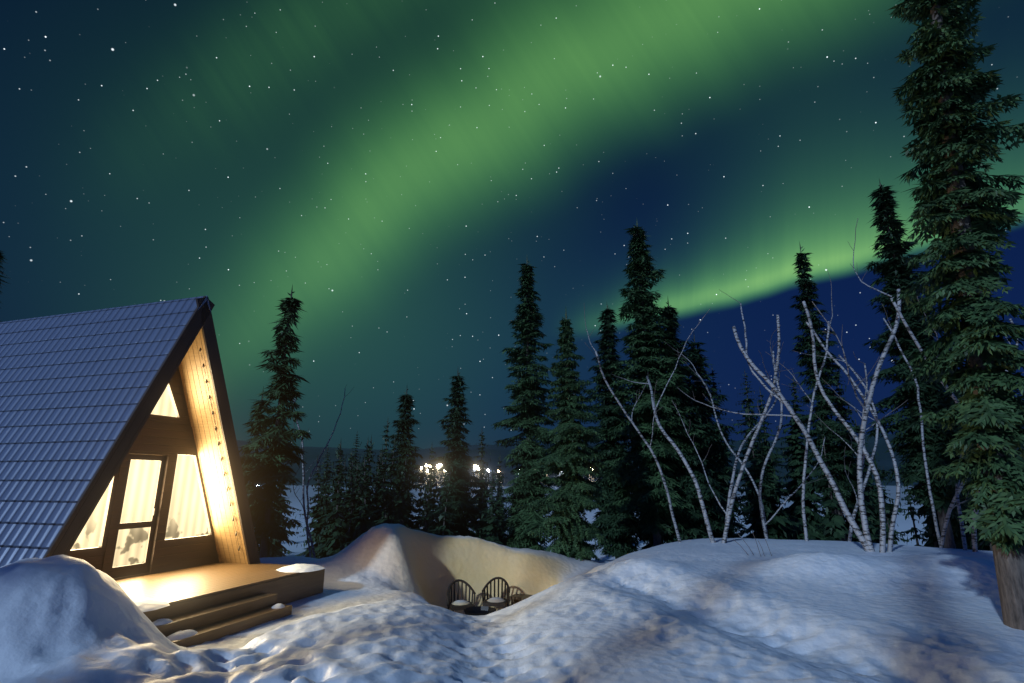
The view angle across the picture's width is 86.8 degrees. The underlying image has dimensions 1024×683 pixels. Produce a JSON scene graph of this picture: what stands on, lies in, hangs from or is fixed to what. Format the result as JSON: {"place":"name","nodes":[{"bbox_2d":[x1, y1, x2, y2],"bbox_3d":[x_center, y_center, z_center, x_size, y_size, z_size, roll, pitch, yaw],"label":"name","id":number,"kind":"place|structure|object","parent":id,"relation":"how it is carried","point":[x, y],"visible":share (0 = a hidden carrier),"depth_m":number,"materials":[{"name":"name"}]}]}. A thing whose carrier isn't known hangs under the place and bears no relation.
{"place":"outdoors","nodes":[
{"label":"outdoors","id":0,"kind":"place"},
{"bbox_2d":[129,564,325,640],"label":"deck snow","id":1,"kind":"structure","parent":0,"point":[146,604],"depth_m":7.09,"materials":[{"name":"white snow"}]},
{"bbox_2d":[0,434,1023,682],"bbox_3d":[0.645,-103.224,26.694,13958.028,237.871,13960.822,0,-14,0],"label":"snow ground","id":2,"kind":"structure","parent":0,"point":[706,610],"depth_m":6.45,"materials":[{"name":"white snow"}]},
{"bbox_2d":[0,251,10,320],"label":"spruce","id":3,"kind":"object","parent":2,"relation":"on","point":[1,261],"visible":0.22,"depth_m":15.82,"materials":[{"name":"green plant"}]},
{"bbox_2d":[67,367,218,579],"bbox_3d":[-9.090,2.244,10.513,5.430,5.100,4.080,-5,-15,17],"label":"cabin front wall","id":4,"kind":"structure","parent":2,"relation":"on","point":[165,441],"depth_m":9.87,"materials":[{"name":"brown wood"}]},
{"bbox_2d":[0,299,196,566],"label":"roof tiles","id":5,"kind":"object","parent":4,"relation":"attached to","point":[71,396],"visible":1,"depth_m":9.35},
{"bbox_2d":[0,296,211,333],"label":"ridge cap","id":6,"kind":"object","parent":5,"relation":"attached to","point":[105,319],"visible":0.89,"depth_m":10.77,"materials":[{"name":"metal"}]},
{"bbox_2d":[43,296,214,557],"bbox_3d":[-6.111,1.602,8.511,0.042,5.980,0.260,-5,-38,17],"label":"rake board","id":7,"kind":"object","parent":4,"relation":"attached to","point":[65,539],"visible":0.82,"depth_m":8.50,"materials":[{"name":"brown wood"}]},
{"bbox_2d":[71,387,208,567],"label":"window panes","id":8,"kind":"object","parent":4,"relation":"attached to","point":[186,517],"visible":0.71,"depth_m":9.70,"materials":[{"name":"clear glass"}]},
{"bbox_2d":[143,329,247,563],"bbox_3d":[-8.421,2.582,11.469,6.250,5.540,0.169,-5,8,17],"label":"roof boarding","id":9,"kind":"object","parent":4,"relation":"attached to","point":[197,393],"visible":0.25,"depth_m":10.56,"materials":[{"name":"brown wood"}]},
{"bbox_2d":[199,348,239,550],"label":"string lights","id":10,"kind":"object","parent":9,"relation":"attached to","point":[221,457],"visible":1,"depth_m":10.47},
{"bbox_2d":[201,354,238,543],"bbox_3d":[-5.646,2.079,10.475,0.007,3.702,1.566,-5,-15,17],"label":"string light wire","id":11,"kind":"object","parent":9,"relation":"attached to","point":[220,451],"visible":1,"depth_m":10.47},
{"bbox_2d":[196,297,259,563],"bbox_3d":[-5.446,2.123,10.528,0.044,5.980,0.260,-5,8,17],"label":"rake board","id":12,"kind":"object","parent":4,"relation":"attached to","point":[227,427],"visible":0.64,"depth_m":10.46,"materials":[{"name":"brown wood"}]},
{"bbox_2d":[143,569,324,646],"bbox_3d":[-5.126,4.157,8.711,3.052,0.433,4.200,-5,-15,17],"label":"deck frame and steps","id":13,"kind":"object","parent":2,"relation":"on","point":[214,617],"visible":0.4,"depth_m":7.97,"materials":[{"name":"brown wood"}]},
{"bbox_2d":[115,562,306,604],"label":"deck planks","id":14,"kind":"object","parent":13,"relation":"on","point":[181,585],"visible":0.49,"depth_m":8.97,"materials":[{"name":"brown wood"}]},
{"bbox_2d":[239,387,274,551],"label":"spruce","id":15,"kind":"object","parent":2,"relation":"on","point":[262,405],"depth_m":18.70,"materials":[{"name":"green plant"}]},
{"bbox_2d":[240,284,312,557],"bbox_3d":[-7.579,2.742,17.192,2.484,9.860,2.886,9,-17,-32],"label":"slender spruce","id":16,"kind":"object","parent":2,"relation":"on","point":[280,449],"depth_m":17.04,"materials":[{"name":"green plant"}]},
{"bbox_2d":[269,437,301,556],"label":"forest spruce","id":17,"kind":"object","parent":2,"relation":"on","point":[280,545],"depth_m":40.14,"materials":[{"name":"green plant"}]},
{"bbox_2d":[295,457,331,558],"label":"forest spruce","id":18,"kind":"object","parent":2,"relation":"on","point":[316,527],"depth_m":28.11,"materials":[{"name":"green plant"}]},
{"bbox_2d":[297,443,335,555],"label":"forest spruce","id":19,"kind":"object","parent":2,"relation":"on","point":[324,486],"depth_m":65.20,"materials":[{"name":"green plant"}]},
{"bbox_2d":[287,387,350,557],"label":"birch","id":20,"kind":"object","parent":2,"relation":"on","point":[306,519],"visible":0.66,"depth_m":18.22,"materials":[{"name":"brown plant"}]},
{"bbox_2d":[311,456,347,556],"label":"forest spruce","id":21,"kind":"object","parent":2,"relation":"on","point":[325,538],"depth_m":25.67,"materials":[{"name":"green plant"}]},
{"bbox_2d":[307,442,354,558],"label":"forest spruce","id":22,"kind":"object","parent":2,"relation":"on","point":[339,536],"depth_m":21.98,"materials":[{"name":"green plant"}]},
{"bbox_2d":[316,480,345,552],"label":"forest spruce","id":23,"kind":"object","parent":2,"relation":"on","point":[340,507],"depth_m":28.73,"materials":[{"name":"green plant"}]},
{"bbox_2d":[321,456,347,528],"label":"forest spruce","id":24,"kind":"object","parent":2,"relation":"on","point":[341,488],"depth_m":30.03,"materials":[{"name":"green plant"}]},
{"bbox_2d":[341,463,353,534],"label":"forest spruce","id":25,"kind":"object","parent":2,"relation":"on","point":[347,503],"depth_m":26.61,"materials":[{"name":"green plant"}]},
{"bbox_2d":[343,453,357,522],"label":"spruce","id":26,"kind":"object","parent":2,"relation":"on","point":[350,464],"depth_m":27.88,"materials":[{"name":"green plant"}]},
{"bbox_2d":[337,465,364,549],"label":"forest spruce","id":27,"kind":"object","parent":2,"relation":"on","point":[351,501],"depth_m":25.09,"materials":[{"name":"green plant"}]},
{"bbox_2d":[343,434,362,505],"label":"forest spruce","id":28,"kind":"object","parent":2,"relation":"on","point":[356,460],"depth_m":70.97,"materials":[{"name":"green plant"}]},
{"bbox_2d":[344,453,361,522],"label":"forest spruce","id":29,"kind":"object","parent":2,"relation":"on","point":[356,478],"depth_m":65.81,"materials":[{"name":"green plant"}]},
{"bbox_2d":[348,473,368,534],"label":"forest spruce","id":30,"kind":"object","parent":2,"relation":"on","point":[356,513],"depth_m":25.53,"materials":[{"name":"green plant"}]},
{"bbox_2d":[344,456,377,546],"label":"forest spruce","id":31,"kind":"object","parent":2,"relation":"on","point":[360,526],"depth_m":20.39,"materials":[{"name":"green plant"}]},
{"bbox_2d":[345,435,376,539],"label":"forest spruce","id":32,"kind":"object","parent":2,"relation":"on","point":[368,466],"depth_m":26.67,"materials":[{"name":"green plant"}]},
{"bbox_2d":[349,469,374,539],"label":"forest spruce","id":33,"kind":"object","parent":2,"relation":"on","point":[358,479],"depth_m":26.64,"materials":[{"name":"green plant"}]},
{"bbox_2d":[355,441,373,517],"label":"spruce","id":34,"kind":"object","parent":2,"relation":"on","point":[366,458],"depth_m":31.10,"materials":[{"name":"green plant"}]},
{"bbox_2d":[367,450,383,523],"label":"forest spruce","id":35,"kind":"object","parent":2,"relation":"on","point":[376,488],"depth_m":26.19,"materials":[{"name":"green plant"}]},
{"bbox_2d":[369,446,383,517],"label":"forest spruce","id":36,"kind":"object","parent":2,"relation":"on","point":[380,473],"depth_m":28.81,"materials":[{"name":"green plant"}]},
{"bbox_2d":[366,421,393,519],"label":"spruce","id":37,"kind":"object","parent":2,"relation":"on","point":[380,479],"depth_m":28.45,"materials":[{"name":"green plant"}]},
{"bbox_2d":[369,453,399,524],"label":"forest spruce","id":38,"kind":"object","parent":2,"relation":"on","point":[383,503],"depth_m":21.78,"materials":[{"name":"green plant"}]},
{"bbox_2d":[381,484,400,523],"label":"forest spruce","id":39,"kind":"object","parent":2,"relation":"on","point":[394,513],"depth_m":20.27,"materials":[{"name":"green plant"}]},
{"bbox_2d":[370,439,413,525],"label":"forest spruce","id":40,"kind":"object","parent":2,"relation":"on","point":[390,469],"depth_m":23.41,"materials":[{"name":"green plant"}]},
{"bbox_2d":[373,389,426,528],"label":"spruce","id":41,"kind":"object","parent":2,"relation":"on","point":[405,446],"depth_m":26.76,"materials":[{"name":"green plant"}]},
{"bbox_2d":[389,469,414,528],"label":"forest spruce","id":42,"kind":"object","parent":2,"relation":"on","point":[401,505],"depth_m":21.22,"materials":[{"name":"green plant"}]},
{"bbox_2d":[391,460,415,528],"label":"forest spruce","id":43,"kind":"object","parent":2,"relation":"on","point":[404,467],"depth_m":25.80,"materials":[{"name":"green plant"}]},
{"bbox_2d":[394,469,413,523],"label":"forest spruce","id":44,"kind":"object","parent":2,"relation":"on","point":[408,493],"depth_m":22.80,"materials":[{"name":"green plant"}]},
{"bbox_2d":[399,486,409,525],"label":"forest spruce","id":45,"kind":"object","parent":2,"relation":"on","point":[405,513],"depth_m":24.86,"materials":[{"name":"green plant"}]},
{"bbox_2d":[406,472,430,529],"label":"forest spruce","id":46,"kind":"object","parent":2,"relation":"on","point":[416,518],"depth_m":26.32,"materials":[{"name":"green plant"}]},
{"bbox_2d":[421,485,432,527],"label":"forest spruce","id":47,"kind":"object","parent":2,"relation":"on","point":[427,525],"depth_m":22.82,"materials":[{"name":"green plant"}]},
{"bbox_2d":[415,447,440,534],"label":"spruce","id":48,"kind":"object","parent":2,"relation":"on","point":[429,468],"depth_m":32.58,"materials":[{"name":"green plant"}]},
{"bbox_2d":[416,472,440,532],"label":"forest spruce","id":49,"kind":"object","parent":2,"relation":"on","point":[425,510],"depth_m":21.23,"materials":[{"name":"green plant"}]},
{"bbox_2d":[427,469,439,534],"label":"forest spruce","id":50,"kind":"object","parent":2,"relation":"on","point":[431,499],"depth_m":29.31,"materials":[{"name":"green plant"}]},
{"bbox_2d":[429,480,438,525],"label":"forest spruce","id":51,"kind":"object","parent":2,"relation":"on","point":[433,501],"depth_m":28.25,"materials":[{"name":"green plant"}]},
{"bbox_2d":[430,470,460,535],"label":"forest spruce","id":52,"kind":"object","parent":2,"relation":"on","point":[444,528],"depth_m":20.76,"materials":[{"name":"green plant"}]},
{"bbox_2d":[422,371,481,537],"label":"spruce","id":53,"kind":"object","parent":2,"relation":"on","point":[459,466],"depth_m":25.85,"materials":[{"name":"green plant"}]},
{"bbox_2d":[447,579,475,611],"bbox_3d":[-1.212,6.135,12.751,0.702,0.908,0.589,5,-15,-19],"label":"wicker chair","id":54,"kind":"object","parent":2,"relation":"on","point":[451,606],"visible":0.83,"depth_m":12.90,"materials":[{"name":"brown wicker"}]},
{"bbox_2d":[452,600,469,604],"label":"snow on seat","id":55,"kind":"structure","parent":54,"relation":"on","point":[460,602],"depth_m":12.65,"materials":[{"name":"white snow"}]},
{"bbox_2d":[463,474,481,534],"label":"forest spruce","id":56,"kind":"object","parent":2,"relation":"on","point":[471,518],"depth_m":28.75,"materials":[{"name":"green plant"}]},
{"bbox_2d":[464,606,495,615],"bbox_3d":[-0.699,6.071,11.735,0.720,0.465,0.720,0,-14,0],"label":"fire bowl","id":57,"kind":"object","parent":2,"relation":"on","point":[478,610],"visible":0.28,"depth_m":12.02,"materials":[{"name":"black metal"}]},
{"bbox_2d":[477,488,488,539],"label":"forest spruce","id":58,"kind":"object","parent":2,"relation":"on","point":[484,523],"depth_m":24.65,"materials":[{"name":"green plant"}]},
{"bbox_2d":[467,432,502,539],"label":"spruce","id":59,"kind":"object","parent":2,"relation":"on","point":[483,471],"depth_m":30.79,"materials":[{"name":"green plant"}]},
{"bbox_2d":[474,467,510,544],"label":"forest spruce","id":60,"kind":"object","parent":2,"relation":"on","point":[490,524],"depth_m":23.63,"materials":[{"name":"green plant"}]},
{"bbox_2d":[482,577,509,608],"bbox_3d":[-0.380,6.224,13.087,0.702,0.908,0.589,-3,-15,10],"label":"wicker chair","id":61,"kind":"object","parent":2,"relation":"on","point":[499,604],"visible":0.83,"depth_m":13.19,"materials":[{"name":"brown wicker"}]},
{"bbox_2d":[487,597,504,602],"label":"snow on chair","id":62,"kind":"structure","parent":61,"relation":"on","point":[496,599],"depth_m":12.95,"materials":[{"name":"white snow"}]},
{"bbox_2d":[492,485,508,539],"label":"forest spruce","id":63,"kind":"object","parent":2,"relation":"on","point":[502,532],"depth_m":31.36,"materials":[{"name":"green plant"}]},
{"bbox_2d":[489,457,512,535],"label":"spruce","id":64,"kind":"object","parent":2,"relation":"on","point":[500,477],"depth_m":34.64,"materials":[{"name":"green plant"}]},
{"bbox_2d":[488,471,514,529],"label":"forest spruce","id":65,"kind":"object","parent":2,"relation":"on","point":[503,495],"depth_m":40.35,"materials":[{"name":"green plant"}]},
{"bbox_2d":[510,594,531,604],"bbox_3d":[0.520,6.511,13.387,1.100,0.360,0.400,-7,-16,24],"label":"pit bench","id":66,"kind":"object","parent":2,"relation":"on","point":[514,598],"visible":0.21,"depth_m":13.46,"materials":[{"name":"brown wood"}]},
{"bbox_2d":[485,260,563,550],"bbox_3d":[0.643,4.051,25.756,4.050,17.804,4.536,-5,-15,20],"label":"tall spruce","id":67,"kind":"object","parent":2,"relation":"on","point":[527,487],"depth_m":25.50,"materials":[{"name":"green plant"}]},
{"bbox_2d":[516,313,607,560],"bbox_3d":[1.675,2.925,17.139,2.862,8.639,2.894,6,-16,-21],"label":"spruce","id":68,"kind":"object","parent":2,"relation":"on","point":[568,459],"depth_m":16.49,"materials":[{"name":"green plant"}]},
{"bbox_2d":[580,305,652,558],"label":"spruce","id":69,"kind":"object","parent":2,"relation":"on","point":[619,529],"depth_m":23.66,"materials":[{"name":"green plant"}]},
{"bbox_2d":[584,307,680,542],"bbox_3d":[3.698,2.599,16.348,3.783,7.791,1.273,5,-15,-18],"label":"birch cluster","id":70,"kind":"object","parent":2,"relation":"on","point":[660,471],"visible":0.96,"depth_m":16.61,"materials":[{"name":"white plant"}]},
{"bbox_2d":[637,533,662,549],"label":"forest spruce","id":71,"kind":"object","parent":2,"relation":"on","point":[650,545],"visible":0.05,"depth_m":24.91,"materials":[{"name":"green plant"}]},
{"bbox_2d":[597,223,707,546],"bbox_3d":[5.498,1.506,22.824,4.815,14.666,4.268,-11,-18,37],"label":"tall spruce","id":72,"kind":"object","parent":2,"relation":"on","point":[647,497],"depth_m":21.87,"materials":[{"name":"green plant"}]},
{"bbox_2d":[655,301,735,543],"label":"spruce","id":73,"kind":"object","parent":2,"relation":"on","point":[686,482],"depth_m":21.67,"materials":[{"name":"green plant"}]},
{"bbox_2d":[612,308,780,542],"bbox_3d":[6.512,2.693,16.784,5.538,7.496,6.600,0,-14,0],"label":"birch cluster","id":74,"kind":"object","parent":2,"relation":"on","point":[731,499],"visible":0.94,"depth_m":15.36,"materials":[{"name":"white plant"}]},
{"bbox_2d":[685,365,720,532],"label":"forest spruce","id":75,"kind":"object","parent":2,"relation":"on","point":[708,471],"depth_m":22.28,"materials":[{"name":"green plant"}]},
{"bbox_2d":[684,336,747,539],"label":"spruce","id":76,"kind":"object","parent":2,"relation":"on","point":[708,413],"depth_m":23.91,"materials":[{"name":"green plant"}]},
{"bbox_2d":[707,369,754,537],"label":"spruce","id":77,"kind":"object","parent":2,"relation":"on","point":[742,490],"depth_m":25.18,"materials":[{"name":"green plant"}]},
{"bbox_2d":[665,325,833,538],"bbox_3d":[8.584,3.409,19.146,2.994,7.792,5.006,8,-17,-29],"label":"birch","id":78,"kind":"object","parent":2,"relation":"on","point":[762,515],"visible":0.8,"depth_m":18.28,"materials":[{"name":"white plant"}]},
{"bbox_2d":[733,532,771,556],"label":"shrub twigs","id":79,"kind":"object","parent":2,"relation":"on","point":[757,545],"visible":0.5,"depth_m":11.52,"materials":[{"name":"brown plant"}]},
{"bbox_2d":[732,368,787,538],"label":"forest spruce","id":80,"kind":"object","parent":2,"relation":"on","point":[747,513],"depth_m":38.87,"materials":[{"name":"green plant"}]},
{"bbox_2d":[732,404,800,539],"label":"forest spruce","id":81,"kind":"object","parent":2,"relation":"on","point":[757,527],"depth_m":28.30,"materials":[{"name":"green plant"}]},
{"bbox_2d":[758,433,788,534],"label":"forest spruce","id":82,"kind":"object","parent":2,"relation":"on","point":[772,472],"depth_m":38.11,"materials":[{"name":"green plant"}]},
{"bbox_2d":[745,391,802,539],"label":"spruce","id":83,"kind":"object","parent":2,"relation":"on","point":[774,501],"depth_m":29.65,"materials":[{"name":"green plant"}]},
{"bbox_2d":[751,377,824,539],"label":"forest spruce","id":84,"kind":"object","parent":2,"relation":"on","point":[796,463],"depth_m":33.98,"materials":[{"name":"green plant"}]},
{"bbox_2d":[677,219,906,552],"bbox_3d":[7.906,1.060,14.457,4.391,9.398,6.042,3,-15,-11],"label":"birch cluster","id":85,"kind":"object","parent":2,"relation":"on","point":[864,537],"visible":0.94,"depth_m":13.20,"materials":[{"name":"white plant"}]},
{"bbox_2d":[766,268,832,540],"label":"thin birch","id":86,"kind":"object","parent":2,"relation":"on","point":[805,466],"visible":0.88,"depth_m":15.80,"materials":[{"name":"white plant"}]},
{"bbox_2d":[808,464,823,534],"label":"forest spruce","id":87,"kind":"object","parent":2,"relation":"on","point":[817,502],"depth_m":57.29,"materials":[{"name":"green plant"}]},
{"bbox_2d":[812,487,831,530],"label":"forest spruce","id":88,"kind":"object","parent":2,"relation":"on","point":[829,511],"visible":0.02,"depth_m":31.30,"materials":[{"name":"green plant"}]},
{"bbox_2d":[789,241,867,540],"bbox_3d":[15.171,2.503,26.114,2.844,16.085,3.240,-4,-15,14],"label":"slender spruce","id":89,"kind":"object","parent":2,"relation":"on","point":[834,448],"depth_m":25.98,"materials":[{"name":"green plant"}]},
{"bbox_2d":[809,417,849,540],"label":"forest spruce","id":90,"kind":"object","parent":2,"relation":"on","point":[836,529],"depth_m":23.37,"materials":[{"name":"green plant"}]},
{"bbox_2d":[792,350,878,541],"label":"birch","id":91,"kind":"object","parent":2,"relation":"on","point":[867,474],"visible":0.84,"depth_m":16.84,"materials":[{"name":"white plant"}]},
{"bbox_2d":[834,473,873,542],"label":"forest spruce","id":92,"kind":"object","parent":2,"relation":"on","point":[846,521],"depth_m":26.82,"materials":[{"name":"green plant"}]},
{"bbox_2d":[831,369,886,541],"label":"spruce","id":93,"kind":"object","parent":2,"relation":"on","point":[872,528],"depth_m":26.80,"materials":[{"name":"green plant"}]},
{"bbox_2d":[854,419,911,543],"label":"forest spruce","id":94,"kind":"object","parent":2,"relation":"on","point":[873,500],"depth_m":33.41,"materials":[{"name":"green plant"}]},
{"bbox_2d":[868,456,907,544],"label":"forest spruce","id":95,"kind":"object","parent":2,"relation":"on","point":[889,508],"depth_m":18.69,"materials":[{"name":"green plant"}]},
{"bbox_2d":[899,483,926,545],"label":"forest spruce","id":96,"kind":"object","parent":2,"relation":"on","point":[912,529],"depth_m":29.14,"materials":[{"name":"green plant"}]},
{"bbox_2d":[901,401,938,546],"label":"forest spruce","id":97,"kind":"object","parent":2,"relation":"on","point":[918,514],"visible":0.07,"depth_m":25.48,"materials":[{"name":"green plant"}]},
{"bbox_2d":[862,179,977,548],"bbox_3d":[13.240,0.501,18.014,3.455,13.355,3.073,-4,-15,15],"label":"tall spruce","id":98,"kind":"object","parent":2,"relation":"on","point":[908,428],"depth_m":17.63,"materials":[{"name":"green plant"}]},
{"bbox_2d":[882,304,973,547],"bbox_3d":[11.453,2.134,13.663,1.596,7.135,3.426,2,-15,-6],"label":"thin birch","id":99,"kind":"object","parent":2,"relation":"on","point":[941,540],"visible":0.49,"depth_m":14.64,"materials":[{"name":"white plant"}]},
{"bbox_2d":[916,481,940,547],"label":"forest spruce","id":100,"kind":"object","parent":2,"relation":"on","point":[931,539],"depth_m":21.09,"materials":[{"name":"green plant"}]},
{"bbox_2d":[904,325,983,545],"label":"spruce","id":101,"kind":"object","parent":2,"relation":"on","point":[931,520],"depth_m":19.49,"materials":[{"name":"green plant"}]},
{"bbox_2d":[886,0,1023,629],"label":"spruce","id":102,"kind":"object","parent":2,"relation":"on","point":[983,416],"depth_m":7.05,"materials":[{"name":"green plant"}]},
{"bbox_2d":[890,297,1022,551],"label":"birch","id":103,"kind":"object","parent":2,"relation":"on","point":[974,535],"visible":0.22,"depth_m":12.77,"materials":[{"name":"grey plant"}]},
{"bbox_2d":[937,497,986,550],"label":"forest spruce","id":104,"kind":"object","parent":2,"relation":"on","point":[956,524],"visible":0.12,"depth_m":18.48,"materials":[{"name":"green plant"}]},
{"bbox_2d":[962,487,991,550],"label":"forest spruce","id":105,"kind":"object","parent":2,"relation":"on","point":[983,542],"depth_m":17.26,"materials":[{"name":"green plant"}]},
{"bbox_2d":[1010,428,1023,461],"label":"forest spruce","id":106,"kind":"object","parent":2,"relation":"on","point":[1018,454],"depth_m":23.74,"materials":[{"name":"green plant"}]},
{"bbox_2d":[0,0,1023,449],"label":"sky","id":107,"kind":"structure","parent":0,"point":[395,164],"materials":[{"name":"green"}]}
]}

